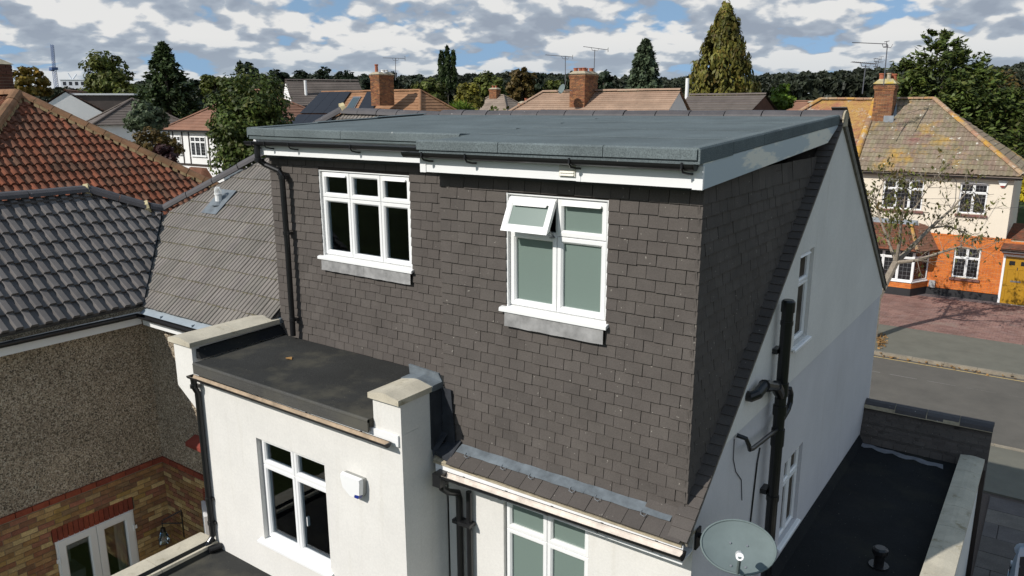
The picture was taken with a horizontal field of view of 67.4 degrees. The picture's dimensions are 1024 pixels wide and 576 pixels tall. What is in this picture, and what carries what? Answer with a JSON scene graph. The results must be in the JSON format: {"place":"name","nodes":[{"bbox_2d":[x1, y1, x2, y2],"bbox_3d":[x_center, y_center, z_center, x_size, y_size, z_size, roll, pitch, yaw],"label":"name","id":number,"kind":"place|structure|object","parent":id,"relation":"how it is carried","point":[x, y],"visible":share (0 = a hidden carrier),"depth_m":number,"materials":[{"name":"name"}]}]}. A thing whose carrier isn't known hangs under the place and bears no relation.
{"place":"outdoors","nodes":[
{"label":"outdoors","id":0,"kind":"place"},
{"bbox_2d":[49,44,58,87],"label":"communications tower","id":1,"kind":"structure","parent":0,"point":[53,68],"depth_m":419.42,"materials":[{"name":"blue"}]},
{"bbox_2d":[0,59,218,448],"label":"house","id":2,"kind":"structure","parent":0,"point":[43,144],"depth_m":17.96,"materials":[{"name":"red tile"}]},
{"bbox_2d":[162,89,304,182],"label":"house","id":3,"kind":"structure","parent":0,"point":[189,135],"depth_m":58.58,"materials":[{"name":"white paint"}]},
{"bbox_2d":[173,136,181,154],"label":"window","id":4,"kind":"structure","parent":3,"relation":"in","point":[178,138],"depth_m":59.44,"materials":[{"name":"white plastic"}]},
{"bbox_2d":[190,136,206,156],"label":"window","id":5,"kind":"structure","parent":3,"relation":"in","point":[198,144],"depth_m":58.06,"materials":[{"name":"white plastic"}]},
{"bbox_2d":[202,64,294,174],"bbox_3d":[-11.492,-4.846,34.129,3.916,9.896,4.203,-2,13,-9],"label":"tree","id":6,"kind":"object","parent":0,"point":[238,110],"visible":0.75,"depth_m":32.65,"materials":[{"name":"green plant"}]},
{"bbox_2d":[292,64,456,123],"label":"house","id":7,"kind":"structure","parent":0,"point":[383,94],"depth_m":52.92,"materials":[{"name":"brown tile"}]},
{"bbox_2d":[393,56,404,79],"bbox_3d":[-7.676,-14.308,50.075,1.473,1.494,0.550,-1,13,-1],"label":"tv aerial","id":8,"kind":"object","parent":7,"relation":"attached to","point":[395,60],"visible":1,"depth_m":49.98,"materials":[{"name":"metal"}]},
{"bbox_2d":[0,0,1023,93],"label":"sky","id":9,"kind":"structure","parent":0,"point":[209,37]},
{"bbox_2d":[508,68,689,110],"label":"house","id":10,"kind":"structure","parent":0,"point":[584,94],"depth_m":44.44,"materials":[{"name":"brown tile"}]},
{"bbox_2d":[551,55,572,84],"bbox_3d":[2.767,-12.792,45.076,1.627,1.763,0.618,0,13,-1],"label":"tv aerial","id":11,"kind":"object","parent":10,"relation":"attached to","point":[565,65],"visible":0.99,"depth_m":44.98,"materials":[{"name":"metal"}]},
{"bbox_2d":[556,84,572,93],"bbox_3d":[3.001,-11.382,43.878,0.837,0.546,0.487,4,14,18],"label":"satellite dish","id":12,"kind":"object","parent":10,"relation":"attached to","point":[560,90],"visible":1,"depth_m":44.01,"materials":[{"name":"metal"}]},
{"bbox_2d":[583,46,608,69],"bbox_3d":[4.915,-13.311,45.074,1.478,1.700,0.591,0,13,0],"label":"tv aerial","id":13,"kind":"object","parent":10,"relation":"attached to","point":[594,54],"visible":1,"depth_m":44.98,"materials":[{"name":"metal"}]},
{"bbox_2d":[685,78,777,110],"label":"house","id":14,"kind":"structure","parent":0,"point":[730,101],"depth_m":49.33,"materials":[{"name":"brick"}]},
{"bbox_2d":[869,355,1023,449],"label":"road","id":15,"kind":"structure","parent":0,"point":[998,400],"depth_m":22.07,"materials":[{"name":"grey asphalt"}]},
{"bbox_2d":[129,126,184,155],"bbox_3d":[-21.606,-6.331,46.858,3.449,7.000,3.116,-8,15,-29],"label":"bush","id":16,"kind":"object","parent":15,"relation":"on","point":[154,136],"visible":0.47,"depth_m":45.92,"materials":[{"name":"green plant"}]},
{"bbox_2d":[152,143,179,163],"bbox_3d":[-20.694,-5.561,45.692,2.428,6.032,2.016,9,16,35],"label":"bush","id":17,"kind":"object","parent":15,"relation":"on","point":[165,151],"visible":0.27,"depth_m":44.90,"materials":[{"name":"purple plant"}]},
{"bbox_2d":[874,324,1023,374],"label":"pavement","id":18,"kind":"structure","parent":0,"point":[979,353],"depth_m":25.71,"materials":[{"name":"grey concrete"}]},
{"bbox_2d":[877,332,1003,375],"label":"fallen leaves","id":19,"kind":"object","parent":18,"relation":"on","point":[879,340],"visible":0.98,"depth_m":26.08,"materials":[{"name":"brown plant"}]},
{"bbox_2d":[879,293,1023,344],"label":"driveway","id":20,"kind":"structure","parent":0,"point":[974,320],"depth_m":29.49,"materials":[{"name":"brick"}]},
{"bbox_2d":[919,294,1010,306],"bbox_3d":[17.115,0.189,33.646,8.000,0.098,0.900,9,16,35],"label":"gravel strip","id":21,"kind":"object","parent":20,"relation":"on","point":[968,300],"visible":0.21,"depth_m":32.16,"materials":[{"name":"stone"}]},
{"bbox_2d":[926,142,1023,377],"bbox_3d":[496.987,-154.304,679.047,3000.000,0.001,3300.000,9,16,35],"label":"ground","id":22,"kind":"structure","parent":0,"point":[1020,218],"depth_m":56.68,"materials":[{"name":"green plant"}]},
{"bbox_2d":[12,66,54,96],"bbox_3d":[-22.768,-5.586,37.259,1.693,9.979,1.784,9,16,35],"label":"tree","id":23,"kind":"object","parent":22,"relation":"on","point":[23,75],"visible":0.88,"depth_m":36.01,"materials":[{"name":"yellow plant"}]},
{"bbox_2d":[59,79,86,88],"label":"flats","id":24,"kind":"structure","parent":22,"relation":"on","point":[75,83],"depth_m":300.41,"materials":[{"name":"white"}]},
{"bbox_2d":[47,89,135,120],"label":"house","id":25,"kind":"structure","parent":22,"relation":"on","point":[82,105],"depth_m":66.89,"materials":[{"name":"grey"}]},
{"bbox_2d":[77,49,135,92],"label":"tree","id":26,"kind":"object","parent":22,"relation":"on","point":[106,75],"visible":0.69,"depth_m":77.22,"materials":[{"name":"green plant"}]},
{"bbox_2d":[111,81,138,93],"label":"tree","id":27,"kind":"object","parent":22,"relation":"on","point":[124,87],"visible":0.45,"depth_m":75.79,"materials":[{"name":"green plant"}]},
{"bbox_2d":[86,97,179,146],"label":"house","id":28,"kind":"structure","parent":22,"relation":"on","point":[110,120],"depth_m":59.23,"materials":[{"name":"grey tile"}]},
{"bbox_2d":[122,99,170,142],"bbox_3d":[-25.001,-8.593,52.892,3.027,8.655,2.491,2,14,11],"label":"tree","id":29,"kind":"object","parent":22,"relation":"on","point":[143,114],"visible":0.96,"depth_m":51.80,"materials":[{"name":"green plant"}]},
{"bbox_2d":[127,41,208,119],"bbox_3d":[-29.148,-14.070,65.538,8.591,13.518,8.666,-7,15,-26],"label":"conifer tree","id":30,"kind":"object","parent":22,"relation":"on","point":[168,77],"visible":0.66,"depth_m":63.79,"materials":[{"name":"green plant"}]},
{"bbox_2d":[187,78,202,110],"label":"tree","id":31,"kind":"object","parent":22,"relation":"on","point":[197,83],"visible":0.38,"depth_m":109.62,"materials":[{"name":"green plant"}]},
{"bbox_2d":[199,74,231,96],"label":"tree","id":32,"kind":"object","parent":22,"relation":"on","point":[208,84],"visible":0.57,"depth_m":71.58,"materials":[{"name":"green plant"}]},
{"bbox_2d":[0,103,440,575],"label":"house","id":33,"kind":"structure","parent":22,"relation":"on","point":[96,479],"depth_m":11.55,"materials":[{"name":"grey tile"}]},
{"bbox_2d":[55,509,139,575],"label":"french door","id":34,"kind":"structure","parent":33,"relation":"in","point":[95,535],"depth_m":11.71,"materials":[{"name":"white plastic"}]},
{"bbox_2d":[158,509,184,544],"bbox_3d":[-5.470,3.828,12.291,0.390,0.520,0.165,-3,14,-10],"label":"wall lantern","id":35,"kind":"object","parent":33,"relation":"attached to","point":[163,532],"depth_m":12.33,"materials":[{"name":"black metal"}]},
{"bbox_2d":[201,500,208,534],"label":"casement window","id":36,"kind":"structure","parent":33,"relation":"in","point":[204,509],"depth_m":11.46,"materials":[{"name":"white plastic"}]},
{"bbox_2d":[201,187,235,213],"bbox_3d":[-4.868,-1.465,12.736,0.440,0.426,0.414,9,16,35],"label":"roof flue","id":37,"kind":"object","parent":33,"relation":"on","point":[219,200],"visible":0.98,"depth_m":12.70,"materials":[{"name":"white metal"}]},
{"bbox_2d":[235,59,260,84],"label":"tree","id":38,"kind":"object","parent":22,"relation":"on","point":[246,64],"visible":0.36,"depth_m":94.69,"materials":[{"name":"green plant"}]},
{"bbox_2d":[265,69,289,92],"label":"tree","id":39,"kind":"object","parent":22,"relation":"on","point":[282,76],"visible":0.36,"depth_m":104.88,"materials":[{"name":"green plant"}]},
{"bbox_2d":[287,70,314,80],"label":"tree","id":40,"kind":"object","parent":22,"relation":"on","point":[301,74],"visible":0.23,"depth_m":110.09,"materials":[{"name":"green plant"}]},
{"bbox_2d":[311,66,331,80],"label":"tree","id":41,"kind":"object","parent":22,"relation":"on","point":[320,74],"visible":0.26,"depth_m":114.94,"materials":[{"name":"green plant"}]},
{"bbox_2d":[283,79,361,106],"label":"house","id":42,"kind":"structure","parent":22,"relation":"on","point":[305,93],"depth_m":63.85,"materials":[{"name":"grey tile"}]},
{"bbox_2d":[336,70,353,79],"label":"tree","id":43,"kind":"object","parent":22,"relation":"on","point":[342,75],"visible":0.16,"depth_m":104.89,"materials":[{"name":"green plant"}]},
{"bbox_2d":[359,74,370,91],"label":"tree","id":44,"kind":"object","parent":22,"relation":"on","point":[364,81],"visible":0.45,"depth_m":109.36,"materials":[{"name":"green plant"}]},
{"bbox_2d":[390,71,398,86],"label":"tree","id":45,"kind":"object","parent":22,"relation":"on","point":[396,81],"visible":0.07,"depth_m":115.16,"materials":[{"name":"green plant"}]},
{"bbox_2d":[405,74,424,88],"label":"tree","id":46,"kind":"object","parent":22,"relation":"on","point":[414,79],"visible":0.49,"depth_m":104.70,"materials":[{"name":"green plant"}]},
{"bbox_2d":[410,76,447,105],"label":"tree","id":47,"kind":"object","parent":22,"relation":"on","point":[433,87],"visible":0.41,"depth_m":81.30,"materials":[{"name":"green plant"}]},
{"bbox_2d":[437,49,446,89],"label":"conifer tree","id":48,"kind":"object","parent":22,"relation":"on","point":[441,71],"visible":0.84,"depth_m":120.17,"materials":[{"name":"green plant"}]},
{"bbox_2d":[443,45,451,104],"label":"conifer tree","id":49,"kind":"object","parent":22,"relation":"on","point":[446,63],"visible":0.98,"depth_m":120.30,"materials":[{"name":"green plant"}]},
{"bbox_2d":[449,49,457,90],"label":"conifer tree","id":50,"kind":"object","parent":22,"relation":"on","point":[453,69],"visible":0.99,"depth_m":120.44,"materials":[{"name":"green plant"}]},
{"bbox_2d":[448,98,477,109],"bbox_3d":[-3.949,-10.590,60.862,2.846,8.706,1.935,9,16,35],"label":"spiky palm","id":51,"kind":"object","parent":22,"relation":"on","point":[462,106],"visible":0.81,"depth_m":59.54,"materials":[{"name":"green plant"}]},
{"bbox_2d":[454,82,485,109],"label":"tree","id":52,"kind":"object","parent":22,"relation":"on","point":[471,93],"visible":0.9,"depth_m":76.45,"materials":[{"name":"green plant"}]},
{"bbox_2d":[473,70,507,97],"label":"tree","id":53,"kind":"object","parent":22,"relation":"on","point":[484,81],"visible":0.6,"depth_m":111.15,"materials":[{"name":"green plant"}]},
{"bbox_2d":[480,86,518,110],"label":"house","id":54,"kind":"structure","parent":22,"relation":"on","point":[497,100],"depth_m":91.16,"materials":[{"name":"beige tile"}]},
{"bbox_2d":[505,66,536,100],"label":"tree","id":55,"kind":"object","parent":22,"relation":"on","point":[524,78],"visible":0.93,"depth_m":95.61,"materials":[{"name":"brown plant"}]},
{"bbox_2d":[24,61,1023,113],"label":"woodland","id":56,"kind":"object","parent":22,"relation":"on","point":[824,83],"visible":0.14,"depth_m":171.39,"materials":[{"name":"green plant"}]},
{"bbox_2d":[533,72,545,94],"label":"tree","id":57,"kind":"object","parent":22,"relation":"on","point":[538,87],"visible":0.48,"depth_m":124.79,"materials":[{"name":"green plant"}]},
{"bbox_2d":[111,107,994,575],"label":"house","id":58,"kind":"structure","parent":22,"relation":"on","point":[575,343],"depth_m":7.73,"materials":[{"name":"white tile"}]},
{"bbox_2d":[257,440,333,575],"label":"window","id":59,"kind":"structure","parent":58,"relation":"in","point":[295,485],"depth_m":8.69,"materials":[{"name":"white plastic"}]},
{"bbox_2d":[340,471,366,498],"bbox_3d":[-1.616,2.006,7.821,0.300,0.225,0.095,9,16,35],"label":"alarm box","id":60,"kind":"object","parent":58,"relation":"attached to","point":[354,485],"visible":1,"depth_m":7.76,"materials":[{"name":"white plastic"}]},
{"bbox_2d":[317,171,413,273],"bbox_3d":[-1.723,-0.799,8.983,1.571,1.076,0.155,9,16,35],"label":"window","id":61,"kind":"structure","parent":58,"relation":"in","point":[367,216],"depth_m":8.99,"materials":[{"name":"white plastic"}]},
{"bbox_2d":[507,502,588,575],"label":"window","id":62,"kind":"structure","parent":58,"relation":"in","point":[537,544],"depth_m":7.46,"materials":[{"name":"white plastic"}]},
{"bbox_2d":[499,194,608,330],"bbox_3d":[0.347,-0.244,6.624,1.111,1.066,0.241,9,16,35],"label":"window","id":63,"kind":"structure","parent":58,"relation":"in","point":[560,275],"depth_m":6.63,"materials":[{"name":"white plastic"}]},
{"bbox_2d":[694,519,776,575],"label":"satellite dish","id":64,"kind":"object","parent":58,"relation":"attached to","point":[739,547],"visible":1,"depth_m":6.09,"materials":[{"name":"grey metal"}]},
{"bbox_2d":[777,447,800,552],"bbox_3d":[3.221,2.410,8.988,0.160,1.061,0.828,9,16,35],"label":"window","id":65,"kind":"structure","parent":58,"relation":"in","point":[790,470],"depth_m":9.09,"materials":[{"name":"white plastic"}]},
{"bbox_2d":[791,250,811,352],"bbox_3d":[3.096,0.108,8.250,0.160,1.041,0.628,9,16,35],"label":"window","id":66,"kind":"structure","parent":58,"relation":"in","point":[805,257],"depth_m":8.38,"materials":[{"name":"white plastic"}]},
{"bbox_2d":[543,79,564,92],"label":"tree","id":67,"kind":"object","parent":22,"relation":"on","point":[550,84],"visible":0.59,"depth_m":97.42,"materials":[{"name":"green plant"}]},
{"bbox_2d":[175,105,1021,133],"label":"shrubbery","id":68,"kind":"object","parent":22,"relation":"on","point":[494,107],"depth_m":85.65,"materials":[{"name":"green plant"}]},
{"bbox_2d":[598,69,616,91],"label":"tree","id":69,"kind":"object","parent":22,"relation":"on","point":[605,79],"visible":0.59,"depth_m":129.28,"materials":[{"name":"green plant"}]},
{"bbox_2d":[624,38,664,90],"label":"conifer tree","id":70,"kind":"object","parent":22,"relation":"on","point":[644,73],"visible":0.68,"depth_m":75.81,"materials":[{"name":"green plant"}]},
{"bbox_2d":[684,0,762,96],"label":"conifer tree","id":71,"kind":"object","parent":22,"relation":"on","point":[723,49],"visible":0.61,"depth_m":57.63,"materials":[{"name":"green plant"}]},
{"bbox_2d":[770,83,796,109],"bbox_3d":[21.790,-11.771,63.072,2.350,9.796,3.089,3,14,15],"label":"tree","id":72,"kind":"object","parent":22,"relation":"on","point":[781,99],"visible":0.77,"depth_m":61.48,"materials":[{"name":"green plant"}]},
{"bbox_2d":[788,100,816,109],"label":"house","id":73,"kind":"structure","parent":22,"relation":"on","point":[798,105],"depth_m":87.11,"materials":[{"name":"red tile"}]},
{"bbox_2d":[799,97,872,146],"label":"house","id":74,"kind":"structure","parent":22,"relation":"on","point":[858,108],"depth_m":36.26,"materials":[{"name":"tile"}]},
{"bbox_2d":[862,147,1014,338],"bbox_3d":[14.773,-1.613,27.188,5.599,6.710,4.185,3,14,13],"label":"street tree","id":75,"kind":"object","parent":22,"relation":"on","point":[896,257],"visible":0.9,"depth_m":26.75,"materials":[{"name":"brown plant"}]},
{"bbox_2d":[856,73,1023,305],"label":"house","id":76,"kind":"structure","parent":22,"relation":"on","point":[911,134],"depth_m":32.50,"materials":[{"name":"tile"}]},
{"bbox_2d":[853,61,877,93],"bbox_3d":[14.677,-8.786,32.085,1.016,1.329,0.526,0,13,0],"label":"tv aerial","id":77,"kind":"object","parent":76,"relation":"attached to","point":[865,66],"visible":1,"depth_m":31.98,"materials":[{"name":"metal"}]},
{"bbox_2d":[852,41,892,84],"bbox_3d":[15.047,-9.365,32.021,1.693,1.797,0.617,-2,13,-7],"label":"tv aerial","id":78,"kind":"object","parent":76,"relation":"attached to","point":[886,46],"visible":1,"depth_m":31.99,"materials":[{"name":"metal"}]},
{"bbox_2d":[879,250,913,282],"bbox_3d":[15.984,-1.025,33.120,2.382,1.348,0.130,9,16,35],"label":"window","id":79,"kind":"structure","parent":76,"relation":"in","point":[902,273],"depth_m":32.81,"materials":[{"name":"white plastic"}]},
{"bbox_2d":[881,179,924,210],"bbox_3d":[16.823,-4.016,33.058,1.582,1.256,0.078,9,16,35],"label":"window","id":80,"kind":"structure","parent":76,"relation":"in","point":[907,203],"depth_m":33.04,"materials":[{"name":"white plastic"}]},
{"bbox_2d":[912,252,929,282],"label":"window","id":81,"kind":"structure","parent":76,"relation":"in","point":[916,278],"depth_m":32.74,"materials":[{"name":"white plastic"}]},
{"bbox_2d":[928,280,935,287],"bbox_3d":[18.011,-0.182,32.940,0.240,0.300,0.089,9,16,35],"label":"meter box","id":82,"kind":"object","parent":76,"relation":"attached to","point":[931,283],"visible":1,"depth_m":32.89,"materials":[{"name":"grey plastic"}]},
{"bbox_2d":[951,248,980,278],"bbox_3d":[19.019,-1.055,32.147,0.962,1.296,0.078,9,16,35],"label":"window","id":83,"kind":"structure","parent":76,"relation":"in","point":[966,269],"depth_m":32.13,"materials":[{"name":"white plastic"}]},
{"bbox_2d":[957,183,988,214],"bbox_3d":[18.952,-3.663,31.572,1.002,1.236,0.078,9,16,35],"label":"window","id":84,"kind":"structure","parent":76,"relation":"in","point":[981,189],"depth_m":31.51,"materials":[{"name":"white plastic"}]},
{"bbox_2d":[998,180,1007,186],"bbox_3d":[19.669,-4.172,30.773,0.370,0.270,0.088,9,16,35],"label":"alarm box","id":85,"kind":"object","parent":76,"relation":"attached to","point":[1002,183],"visible":1,"depth_m":30.74,"materials":[{"name":"white plastic"}]},
{"bbox_2d":[999,256,1023,305],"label":"garage door","id":86,"kind":"structure","parent":76,"relation":"in","point":[1012,291],"depth_m":31.20,"materials":[{"name":"yellow wood"}]},
{"bbox_2d":[874,350,1023,451],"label":"kerb","id":87,"kind":"structure","parent":22,"relation":"on","point":[971,368],"depth_m":23.98,"materials":[{"name":"concrete"}]},
{"bbox_2d":[885,27,1023,157],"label":"broadleaf tree","id":88,"kind":"object","parent":22,"relation":"on","point":[969,98],"visible":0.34,"depth_m":48.57,"materials":[{"name":"broad leaves"},{"name":"bark"}]},
{"bbox_2d":[988,69,1023,149],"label":"tree","id":89,"kind":"object","parent":22,"relation":"on","point":[1014,79],"visible":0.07,"depth_m":57.40,"materials":[{"name":"green plant"}]},
{"bbox_2d":[1016,177,1023,222],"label":"bush","id":90,"kind":"object","parent":22,"relation":"on","point":[1022,193],"visible":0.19,"depth_m":41.80,"materials":[{"name":"yellow plant"}]},
{"bbox_2d":[971,492,1023,575],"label":"side yard","id":91,"kind":"structure","parent":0,"point":[1000,535],"depth_m":14.61,"materials":[{"name":"stone"}]},
{"bbox_2d":[1008,543,1023,575],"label":"parked car","id":92,"kind":"object","parent":91,"relation":"on","point":[1016,567],"visible":1,"depth_m":12.26,"materials":[{"name":"silver metal"}]},
{"bbox_2d":[983,445,1023,501],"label":"pavement","id":93,"kind":"structure","parent":0,"point":[1004,477],"depth_m":16.98,"materials":[{"name":"grey concrete"}]}
]}

